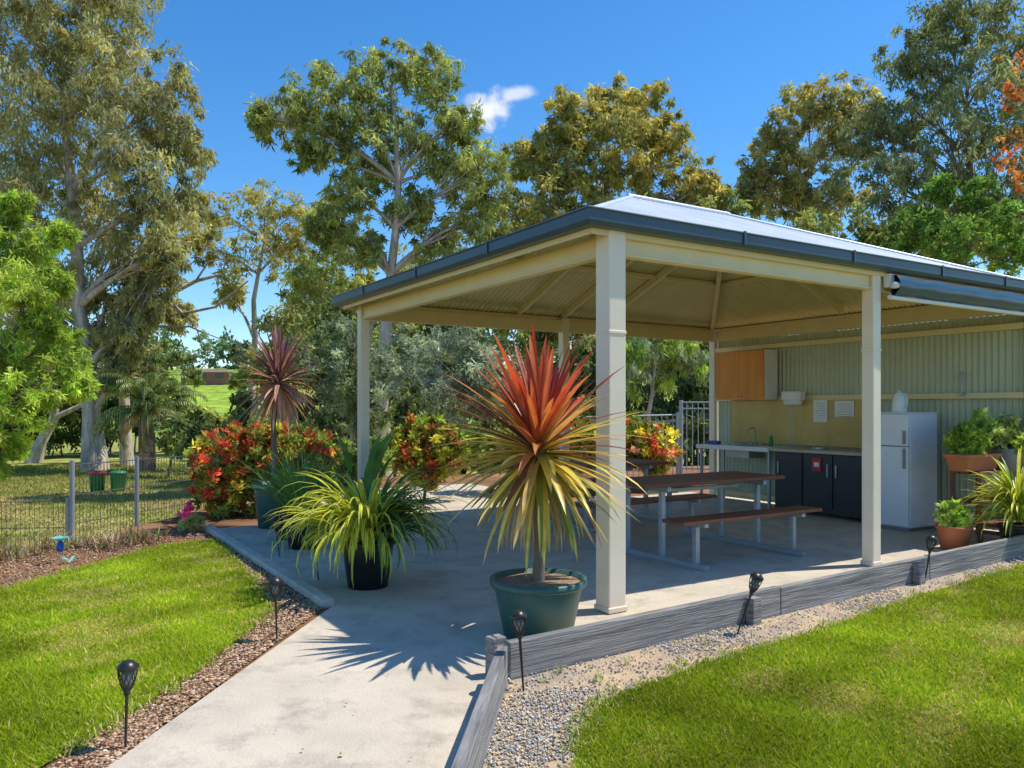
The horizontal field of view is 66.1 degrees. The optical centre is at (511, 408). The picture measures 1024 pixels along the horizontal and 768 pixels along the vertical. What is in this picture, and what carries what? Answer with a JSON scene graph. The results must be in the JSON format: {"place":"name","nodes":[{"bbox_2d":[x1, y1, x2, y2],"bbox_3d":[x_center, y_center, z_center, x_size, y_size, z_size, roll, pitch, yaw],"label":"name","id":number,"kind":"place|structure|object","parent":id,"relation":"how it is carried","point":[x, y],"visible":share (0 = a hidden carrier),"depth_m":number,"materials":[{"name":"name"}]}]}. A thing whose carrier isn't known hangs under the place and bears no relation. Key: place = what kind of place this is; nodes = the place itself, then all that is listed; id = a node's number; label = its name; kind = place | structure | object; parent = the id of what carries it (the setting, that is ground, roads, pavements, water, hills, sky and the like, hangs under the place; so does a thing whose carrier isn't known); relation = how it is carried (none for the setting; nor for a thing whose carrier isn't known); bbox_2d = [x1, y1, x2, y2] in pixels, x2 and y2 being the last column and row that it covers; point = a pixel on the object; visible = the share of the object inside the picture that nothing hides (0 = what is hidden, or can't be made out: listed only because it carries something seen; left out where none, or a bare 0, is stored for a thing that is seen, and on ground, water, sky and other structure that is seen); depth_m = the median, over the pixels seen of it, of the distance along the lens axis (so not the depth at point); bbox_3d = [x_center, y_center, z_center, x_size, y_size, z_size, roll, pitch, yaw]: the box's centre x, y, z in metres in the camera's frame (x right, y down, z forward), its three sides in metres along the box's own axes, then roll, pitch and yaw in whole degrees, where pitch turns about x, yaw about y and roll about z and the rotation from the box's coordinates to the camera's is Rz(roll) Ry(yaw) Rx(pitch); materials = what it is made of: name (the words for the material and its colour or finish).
{"place":"outdoors","nodes":[
{"label":"outdoors","id":0,"kind":"place"},
{"bbox_2d":[0,462,258,550],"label":"park grass","id":1,"kind":"structure","parent":0,"point":[45,470],"depth_m":21.75,"materials":[{"name":"green plant"}]},
{"bbox_2d":[0,538,287,767],"bbox_3d":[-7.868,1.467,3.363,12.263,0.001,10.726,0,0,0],"label":"lawn","id":2,"kind":"structure","parent":0,"point":[94,638],"depth_m":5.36,"materials":[{"name":"plant"}]},
{"bbox_2d":[0,368,708,767],"bbox_3d":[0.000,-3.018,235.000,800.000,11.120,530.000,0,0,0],"label":"ground","id":3,"kind":"structure","parent":0,"point":[218,398],"depth_m":16.62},
{"bbox_2d":[0,497,68,548],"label":"wire fence","id":4,"kind":"object","parent":3,"relation":"on","point":[66,501],"visible":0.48,"depth_m":9.52,"materials":[{"name":"grey metal"}]},
{"bbox_2d":[0,186,102,480],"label":"pepper tree","id":5,"kind":"object","parent":3,"relation":"on","point":[76,385],"visible":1,"depth_m":13.82,"materials":[{"name":"green plant"}]},
{"bbox_2d":[52,536,77,563],"bbox_3d":[-4.261,1.357,7.488,0.239,0.265,0.177,0,0,-39],"label":"garden flower ornament","id":6,"kind":"object","parent":3,"relation":"on","point":[59,545],"visible":1,"depth_m":7.47,"materials":[{"name":"blue plastic"}]},
{"bbox_2d":[0,379,161,456],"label":"background trees","id":7,"kind":"object","parent":3,"relation":"on","point":[71,421],"visible":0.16,"depth_m":39.55,"materials":[{"name":"green plant"}]},
{"bbox_2d":[0,522,172,561],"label":"dry garden plants","id":8,"kind":"object","parent":3,"relation":"on","point":[124,538],"visible":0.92,"depth_m":8.28,"materials":[{"name":"beige plant"}]},
{"bbox_2d":[88,471,106,492],"bbox_3d":[-12.120,2.156,23.000,0.490,0.650,0.490,0,0,0],"label":"rubbish bin","id":9,"kind":"object","parent":3,"relation":"on","point":[94,480],"visible":0.62,"depth_m":22.84,"materials":[{"name":"green plastic"}]},
{"bbox_2d":[0,0,218,470],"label":"eucalyptus tree","id":10,"kind":"object","parent":3,"relation":"on","point":[146,273],"visible":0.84,"depth_m":30.52,"materials":[{"name":"green plant"}]},
{"bbox_2d":[0,191,224,463],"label":"eucalyptus tree","id":11,"kind":"object","parent":3,"relation":"on","point":[174,317],"visible":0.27,"depth_m":35.87,"materials":[{"name":"green plant"}]},
{"bbox_2d":[109,470,127,492],"bbox_3d":[-11.509,2.144,23.000,0.490,0.650,0.490,0,0,0],"label":"rubbish bin","id":12,"kind":"object","parent":3,"relation":"on","point":[115,479],"visible":0.73,"depth_m":22.83,"materials":[{"name":"green plastic"}]},
{"bbox_2d":[69,454,210,542],"bbox_3d":[-4.955,1.280,11.250,0.059,1.300,3.630,0,0,11],"label":"wire fence","id":13,"kind":"object","parent":3,"relation":"on","point":[72,494],"visible":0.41,"depth_m":10.51,"materials":[{"name":"wire"},{"name":"grey metal"}]},
{"bbox_2d":[93,371,207,472],"bbox_3d":[-13.901,0.534,30.005,3.903,3.986,3.644,0,0,21],"label":"palm tree","id":14,"kind":"object","parent":3,"relation":"on","point":[149,399],"visible":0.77,"depth_m":29.69,"materials":[{"name":"green plant"}]},
{"bbox_2d":[0,530,322,767],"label":"mulch","id":15,"kind":"object","parent":3,"relation":"on","point":[112,751],"visible":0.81,"depth_m":4.57,"materials":[{"name":"bark chips"},{"name":"wood chips"}]},
{"bbox_2d":[116,659,138,746],"bbox_3d":[-1.668,1.297,3.406,0.090,0.407,0.090,2,0,0],"label":"solar torch light","id":16,"kind":"object","parent":15,"relation":"on","point":[128,668],"visible":0.99,"depth_m":3.39,"materials":[{"name":"black plastic"}]},
{"bbox_2d":[268,577,282,639],"bbox_3d":[-1.496,1.286,4.990,0.090,0.427,0.090,-2,0,0],"label":"solar torch light","id":17,"kind":"object","parent":15,"relation":"on","point":[274,583],"visible":0.99,"depth_m":4.97,"materials":[{"name":"black plastic"}]},
{"bbox_2d":[119,258,248,465],"bbox_3d":[-13.754,-1.849,33.015,5.416,8.930,0.570,0,0,0],"label":"bare gum tree","id":18,"kind":"object","parent":3,"relation":"on","point":[127,453],"visible":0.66,"depth_m":32.94,"materials":[{"name":"grey plant"}]},
{"bbox_2d":[177,501,195,530],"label":"pink flower plant","id":19,"kind":"object","parent":3,"relation":"on","point":[189,507],"visible":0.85,"depth_m":9.45,"materials":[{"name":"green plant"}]},
{"bbox_2d":[175,511,208,532],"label":"green ground cover","id":20,"kind":"object","parent":3,"relation":"on","point":[198,519],"visible":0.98,"depth_m":9.35,"materials":[{"name":"green plant"}]},
{"bbox_2d":[181,369,234,384],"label":"brick house","id":21,"kind":"structure","parent":3,"relation":"on","point":[215,376],"depth_m":119.00,"materials":[{"name":"brick"}]},
{"bbox_2d":[134,288,340,475],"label":"background trees","id":22,"kind":"object","parent":3,"relation":"on","point":[182,429],"visible":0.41,"depth_m":29.21,"materials":[{"name":"green plant"}]},
{"bbox_2d":[170,177,337,420],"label":"eucalyptus tree","id":23,"kind":"object","parent":3,"relation":"on","point":[294,239],"visible":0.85,"depth_m":41.92,"materials":[{"name":"green plant"}]},
{"bbox_2d":[182,414,342,518],"bbox_3d":[-3.430,0.870,10.895,2.138,1.613,1.320,0,0,-15],"label":"croton bush","id":24,"kind":"object","parent":3,"relation":"on","point":[223,489],"visible":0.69,"depth_m":10.66,"materials":[{"name":"red plant"}]},
{"bbox_2d":[204,525,333,608],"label":"concrete kerb","id":25,"kind":"structure","parent":3,"relation":"on","point":[312,593],"depth_m":6.93,"materials":[{"name":"grey concrete"}]},
{"bbox_2d":[294,310,403,451],"bbox_3d":[-4.030,-0.185,19.816,2.934,4.653,1.942,0,0,-27],"label":"olive tree","id":26,"kind":"object","parent":3,"relation":"on","point":[334,352],"visible":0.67,"depth_m":19.60,"materials":[{"name":"green plant"}]},
{"bbox_2d":[316,434,395,506],"bbox_3d":[-2.287,0.966,11.263,1.278,1.256,1.028,0,0,0],"label":"garden shrub","id":27,"kind":"object","parent":3,"relation":"on","point":[388,454],"visible":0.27,"depth_m":11.11,"materials":[{"name":"green plant"}]},
{"bbox_2d":[281,194,473,347],"bbox_3d":[-3.960,-2.211,25.395,7.072,9.677,3.346,0,0,0],"label":"eucalyptus tree","id":28,"kind":"object","parent":3,"relation":"on","point":[301,285],"visible":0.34,"depth_m":25.16,"materials":[{"name":"green plant"}]},
{"bbox_2d":[242,36,515,476],"bbox_3d":[-3.903,-4.241,23.224,8.241,13.532,3.682,0,0,0],"label":"eucalyptus tree","id":29,"kind":"object","parent":3,"relation":"on","point":[327,229],"visible":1,"depth_m":22.82,"materials":[{"name":"green plant"}]},
{"bbox_2d":[384,411,476,498],"bbox_3d":[-1.316,0.803,12.474,1.533,1.562,1.052,0,0,0],"label":"croton bush","id":30,"kind":"object","parent":3,"relation":"on","point":[409,445],"visible":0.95,"depth_m":12.25,"materials":[{"name":"multicoloured plant"}]},
{"bbox_2d":[370,323,525,473],"bbox_3d":[-1.523,-0.380,18.582,4.298,4.275,2.494,0,0,12],"label":"olive tree","id":31,"kind":"object","parent":3,"relation":"on","point":[414,371],"visible":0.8,"depth_m":18.30,"materials":[{"name":"green plant"}]},
{"bbox_2d":[451,645,507,767],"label":"timber sleeper edging","id":32,"kind":"object","parent":3,"relation":"on","point":[473,748],"visible":0.81,"depth_m":3.37,"materials":[{"name":"grey wood"}]},
{"bbox_2d":[42,319,953,371],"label":"distant tree line","id":33,"kind":"object","parent":3,"relation":"on","point":[231,345],"visible":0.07,"depth_m":156.32,"materials":[{"name":"green plant"}]},
{"bbox_2d":[262,262,785,475],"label":"background trees","id":34,"kind":"object","parent":3,"relation":"on","point":[690,388],"visible":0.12,"depth_m":26.28,"materials":[{"name":"green plant"}]},
{"bbox_2d":[460,412,595,493],"bbox_3d":[0.151,0.789,13.514,2.522,1.649,1.252,0,0,15],"label":"garden shrub","id":35,"kind":"object","parent":3,"relation":"on","point":[475,448],"visible":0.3,"depth_m":13.45,"materials":[{"name":"red plant"}]},
{"bbox_2d":[105,484,999,767],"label":"concrete path and slab","id":36,"kind":"structure","parent":3,"relation":"on","point":[355,678],"depth_m":5.32,"materials":[{"name":"grey concrete"}]},
{"bbox_2d":[270,516,279,555],"bbox_3d":[-2.327,1.288,7.803,0.090,0.427,0.090,-7,0,0],"label":"solar torch light","id":37,"kind":"object","parent":36,"relation":"on","point":[273,520],"visible":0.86,"depth_m":7.79,"materials":[{"name":"black plastic"}]},
{"bbox_2d":[228,324,330,528],"bbox_3d":[-2.906,0.211,9.779,1.309,2.518,1.374,0,0,0],"label":"purple cordyline pot","id":38,"kind":"object","parent":36,"relation":"on","point":[279,401],"visible":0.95,"depth_m":9.62,"materials":[{"name":"plant"}]},
{"bbox_2d":[236,439,347,539],"bbox_3d":[-2.543,0.892,8.875,1.298,1.157,1.202,0,0,44],"label":"strappy lily pot","id":39,"kind":"object","parent":36,"relation":"on","point":[266,479],"visible":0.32,"depth_m":8.77,"materials":[{"name":"plant"}]},
{"bbox_2d":[246,445,368,549],"bbox_3d":[-2.147,0.913,8.320,1.250,1.114,1.345,0,0,0],"label":"strappy lily pot","id":40,"kind":"object","parent":36,"relation":"on","point":[289,493],"visible":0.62,"depth_m":8.14,"materials":[{"name":"plant"}]},
{"bbox_2d":[308,533,318,579],"bbox_3d":[-1.683,1.284,6.735,0.090,0.437,0.090,-9,0,0],"label":"solar torch light","id":41,"kind":"object","parent":36,"relation":"on","point":[315,549],"visible":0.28,"depth_m":6.72,"materials":[{"name":"black plastic"}]},
{"bbox_2d":[323,430,399,504],"bbox_3d":[-1.740,0.861,9.437,0.923,1.218,0.755,0,0,26],"label":"bird of paradise plant","id":42,"kind":"object","parent":36,"relation":"on","point":[379,448],"visible":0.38,"depth_m":9.31,"materials":[{"name":"green plant"}]},
{"bbox_2d":[262,463,475,590],"bbox_3d":[-1.201,0.963,6.506,1.854,1.015,1.898,0,0,0],"label":"variegated spider plant pot","id":43,"kind":"object","parent":36,"relation":"on","point":[367,526],"visible":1,"depth_m":6.28,"materials":[{"name":"plant"}]},
{"bbox_2d":[7,529,1015,765],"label":"fallen leaves","id":44,"kind":"object","parent":36,"relation":"on","point":[432,666],"visible":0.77,"depth_m":4.35,"materials":[{"name":"plant"}]},
{"bbox_2d":[427,321,658,639],"bbox_3d":[0.194,0.451,5.131,1.521,2.038,1.502,0,0,0],"label":"red cordyline pot","id":45,"kind":"object","parent":36,"relation":"on","point":[541,409],"visible":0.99,"depth_m":4.95,"materials":[{"name":"plant"}]},
{"bbox_2d":[520,458,688,532],"bbox_3d":[1.082,1.093,10.361,1.950,0.755,1.700,0,0,-32],"label":"picnic table","id":46,"kind":"object","parent":36,"relation":"on","point":[645,465],"visible":0.2,"depth_m":10.24,"materials":[{"name":"metal"}]},
{"bbox_2d":[331,193,1023,613],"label":"picnic pavilion","id":47,"kind":"structure","parent":36,"relation":"on","point":[613,275],"depth_m":9.36,"materials":[{"name":"beige metal"}]},
{"bbox_2d":[716,349,777,399],"bbox_3d":[3.625,-0.505,12.216,0.330,0.750,0.950,0,0,-32],"label":"wall cupboard","id":48,"kind":"object","parent":47,"relation":"attached to","point":[748,375],"depth_m":11.99,"materials":[{"name":"orange wood"}]},
{"bbox_2d":[781,391,804,405],"bbox_3d":[4.130,-0.142,11.559,0.130,0.215,0.340,0,0,-32],"label":"paper towel dispenser","id":49,"kind":"object","parent":47,"relation":"attached to","point":[792,398],"visible":1,"depth_m":11.49,"materials":[{"name":"white plastic"}]},
{"bbox_2d":[732,400,861,447],"bbox_3d":[4.157,0.212,11.664,0.016,0.655,2.350,0,0,-32],"label":"splashback","id":50,"kind":"object","parent":47,"relation":"attached to","point":[780,422],"visible":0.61,"depth_m":11.63,"materials":[{"name":"metal"}]},
{"bbox_2d":[813,400,826,421],"bbox_3d":[4.404,0.043,11.241,0.006,0.315,0.230,0,0,-32],"label":"notice sheet","id":51,"kind":"object","parent":50,"relation":"attached to","point":[819,410],"visible":1,"depth_m":11.24,"materials":[{"name":"white paper"}]},
{"bbox_2d":[835,401,853,416],"bbox_3d":[4.609,0.010,10.914,0.006,0.220,0.300,0,0,-32],"label":"notice sheet","id":52,"kind":"object","parent":50,"relation":"attached to","point":[844,408],"visible":1,"depth_m":10.91,"materials":[{"name":"white paper"}]},
{"bbox_2d":[958,372,964,395],"bbox_3d":[5.457,-0.295,9.558,0.060,0.290,0.060,0,0,-32],"label":"wall tap","id":53,"kind":"object","parent":47,"relation":"attached to","point":[961,374],"depth_m":9.55,"materials":[{"name":"metal"}]},
{"bbox_2d":[575,471,821,571],"bbox_3d":[1.877,1.093,8.145,1.950,0.755,1.700,0,0,-32],"label":"picnic table","id":54,"kind":"object","parent":36,"relation":"on","point":[661,485],"visible":0.84,"depth_m":7.89,"materials":[{"name":"metal"}]},
{"bbox_2d":[696,427,788,507],"bbox_3d":[3.551,0.879,12.022,0.620,1.181,1.420,0,0,-32],"label":"sink bench","id":55,"kind":"object","parent":36,"relation":"on","point":[749,450],"visible":0.83,"depth_m":11.91,"materials":[{"name":"silver metal"}]},
{"bbox_2d":[769,447,861,517],"bbox_3d":[4.344,1.005,10.755,0.620,0.930,1.530,0,0,-32],"label":"kitchen cabinet","id":56,"kind":"object","parent":36,"relation":"on","point":[827,480],"visible":0.69,"depth_m":10.57,"materials":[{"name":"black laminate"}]},
{"bbox_2d":[881,412,937,530],"bbox_3d":[4.794,0.760,9.709,0.645,1.420,0.570,0,0,-32],"label":"refrigerator","id":57,"kind":"object","parent":36,"relation":"on","point":[908,470],"visible":0.71,"depth_m":9.46,"materials":[{"name":"white metal"}]},
{"bbox_2d":[891,390,907,411],"bbox_3d":[4.759,-0.085,9.624,0.238,0.270,0.175,0,0,51],"label":"electric kettle","id":58,"kind":"object","parent":57,"relation":"on","point":[899,401],"visible":0.92,"depth_m":9.58,"materials":[{"name":"white plastic"}]},
{"bbox_2d":[935,523,973,549],"bbox_3d":[4.607,1.345,8.201,0.357,0.250,0.357,0,0,0],"label":"terracotta pot","id":59,"kind":"object","parent":36,"relation":"on","point":[949,538],"visible":0.72,"depth_m":8.08,"materials":[{"name":"ceramic"}]},
{"bbox_2d":[932,497,973,527],"bbox_3d":[4.582,1.119,8.220,0.387,0.411,0.364,0,0,-33],"label":"pot plant","id":60,"kind":"object","parent":59,"relation":"in","point":[949,513],"visible":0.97,"depth_m":8.15,"materials":[{"name":"green plant"}]},
{"bbox_2d":[949,469,1015,542],"bbox_3d":[5.342,1.085,8.781,0.800,0.770,0.605,0,0,-32],"label":"plant stand","id":61,"kind":"object","parent":36,"relation":"on","point":[978,527],"visible":0.45,"depth_m":8.64,"materials":[{"name":"brown wood"}]},
{"bbox_2d":[943,452,1001,471],"bbox_3d":[5.164,0.600,8.820,0.690,0.190,0.290,0,0,-32],"label":"terracotta trough","id":62,"kind":"object","parent":61,"relation":"on","point":[970,462],"visible":0.83,"depth_m":8.68,"materials":[{"name":"ceramic"}]},
{"bbox_2d":[942,420,993,453],"bbox_3d":[5.083,0.354,8.768,0.492,0.441,0.456,0,0,-31],"label":"herb plant","id":63,"kind":"object","parent":62,"relation":"in","point":[968,438],"visible":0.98,"depth_m":8.70,"materials":[{"name":"green plant"}]},
{"bbox_2d":[990,448,1016,471],"bbox_3d":[5.656,0.590,9.033,0.315,0.260,0.315,0,0,0],"label":"grey plant pot","id":64,"kind":"object","parent":61,"relation":"on","point":[1008,456],"visible":0.53,"depth_m":8.92,"materials":[{"name":"plastic"}]},
{"bbox_2d":[993,412,1023,448],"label":"herb plant","id":65,"kind":"object","parent":64,"relation":"in","point":[1013,430],"visible":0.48,"depth_m":8.95,"materials":[{"name":"green plant"}]},
{"bbox_2d":[957,445,1023,538],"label":"variegated dracaena pot","id":66,"kind":"object","parent":36,"relation":"on","point":[1012,508],"visible":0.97,"depth_m":8.00,"materials":[{"name":"plant"}]},
{"bbox_3d":[5.572,1.080,8.450,0.240,0.780,0.200,0,0,-32],"label":"plant pedestal","id":67,"kind":"object","parent":36,"relation":"on","visible":0},
{"bbox_2d":[1015,452,1023,471],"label":"grey plant pot","id":68,"kind":"object","parent":67,"relation":"on","point":[1022,459],"visible":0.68,"depth_m":8.40,"materials":[{"name":"plastic"}]},
{"bbox_2d":[1009,433,1023,455],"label":"herb plant","id":69,"kind":"object","parent":68,"relation":"in","point":[1018,443],"visible":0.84,"depth_m":8.45,"materials":[{"name":"green plant"}]},
{"bbox_2d":[478,70,738,469],"bbox_3d":[3.400,-5.049,28.883,9.729,15.273,5.386,0,0,0],"label":"eucalyptus tree","id":70,"kind":"object","parent":3,"relation":"on","point":[631,125],"visible":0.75,"depth_m":28.31,"materials":[{"name":"green plant"}]},
{"bbox_2d":[575,412,679,477],"bbox_3d":[2.100,0.825,15.450,2.488,1.490,0.070,0,0,-7],"label":"pool fence","id":71,"kind":"object","parent":3,"relation":"on","point":[677,415],"visible":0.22,"depth_m":15.57,"materials":[{"name":"metal"}]},
{"bbox_2d":[579,412,685,475],"bbox_3d":[2.142,0.829,14.173,1.949,1.556,1.221,0,0,0],"label":"croton bush","id":72,"kind":"object","parent":3,"relation":"on","point":[665,448],"visible":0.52,"depth_m":13.95,"materials":[{"name":"multicoloured plant"}]},
{"bbox_2d":[594,337,708,425],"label":"weeping tree","id":73,"kind":"object","parent":3,"relation":"on","point":[645,354],"visible":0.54,"depth_m":20.69,"materials":[{"name":"green plant"}]},
{"bbox_2d":[679,400,708,473],"bbox_3d":[4.475,0.600,15.100,2.537,1.540,0.075,0,0,24],"label":"pool fence","id":74,"kind":"object","parent":3,"relation":"on","point":[681,402],"visible":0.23,"depth_m":15.55,"materials":[{"name":"metal"}]},
{"bbox_2d":[483,557,1023,767],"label":"gravel bed","id":75,"kind":"object","parent":3,"relation":"on","point":[632,673],"visible":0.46,"depth_m":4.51,"materials":[{"name":"grey gravel"}]},
{"bbox_2d":[510,610,526,690],"bbox_3d":[0.046,1.277,4.100,0.090,0.447,0.090,-4,0,0],"label":"solar torch light","id":76,"kind":"object","parent":75,"relation":"on","point":[518,617],"visible":0.99,"depth_m":4.09,"materials":[{"name":"black plastic"}]},
{"bbox_2d":[737,572,763,634],"bbox_3d":[1.533,1.287,5.130,0.090,0.447,0.090,19,0,0],"label":"solar torch light","id":77,"kind":"object","parent":75,"relation":"on","point":[756,580],"visible":0.99,"depth_m":5.12,"materials":[{"name":"black plastic"}]},
{"bbox_2d":[485,535,1023,679],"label":"timber sleeper edging","id":78,"kind":"object","parent":75,"relation":"on","point":[569,646],"visible":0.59,"depth_m":5.25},
{"bbox_2d":[925,535,937,581],"bbox_3d":[3.490,1.284,6.600,0.090,0.437,0.090,9,0,0],"label":"solar torch light","id":79,"kind":"object","parent":75,"relation":"on","point":[931,540],"visible":0.99,"depth_m":6.59,"materials":[{"name":"black plastic"}]},
{"bbox_2d":[731,70,887,332],"bbox_3d":[11.392,-5.044,30.449,6.281,15.388,4.046,0,0,7],"label":"eucalyptus tree","id":80,"kind":"object","parent":3,"relation":"on","point":[790,186],"visible":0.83,"depth_m":29.68,"materials":[{"name":"green plant"}]},
{"bbox_2d":[695,184,1022,333],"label":"background trees","id":81,"kind":"object","parent":3,"relation":"on","point":[870,234],"visible":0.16,"depth_m":26.89,"materials":[{"name":"green plant"}]},
{"bbox_2d":[835,0,1023,318],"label":"eucalyptus tree","id":82,"kind":"object","parent":3,"relation":"on","point":[910,65],"visible":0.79,"depth_m":22.63,"materials":[{"name":"green plant"}]},
{"bbox_2d":[878,170,1023,276],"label":"leafy green tree","id":83,"kind":"object","parent":3,"relation":"on","point":[940,191],"visible":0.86,"depth_m":18.79,"materials":[{"name":"green plant"}]},
{"bbox_2d":[988,28,1023,193],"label":"red leaf tree","id":84,"kind":"object","parent":3,"relation":"on","point":[1006,91],"visible":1,"depth_m":12.11,"materials":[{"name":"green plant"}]},
{"bbox_2d":[0,0,1023,367],"label":"sky","id":85,"kind":"structure","parent":0,"point":[725,62],"materials":[{"name":"blue"}]},
{"bbox_2d":[551,561,1023,767],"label":"lawn","id":86,"kind":"structure","parent":0,"point":[928,732],"depth_m":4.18,"materials":[{"name":"plant"}]},
{"bbox_2d":[539,561,997,703],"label":"weeds","id":87,"kind":"object","parent":86,"relation":"on","point":[599,675],"visible":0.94,"depth_m":4.38,"materials":[{"name":"green plant"}]},
{"bbox_2d":[967,405,1007,451],"bbox_3d":[5.318,0.235,8.920,0.547,0.572,0.475,0,0,0],"label":"herb plant","id":88,"kind":"object","parent":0,"point":[994,429],"visible":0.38,"depth_m":8.86,"materials":[{"name":"green plant"}]}
]}

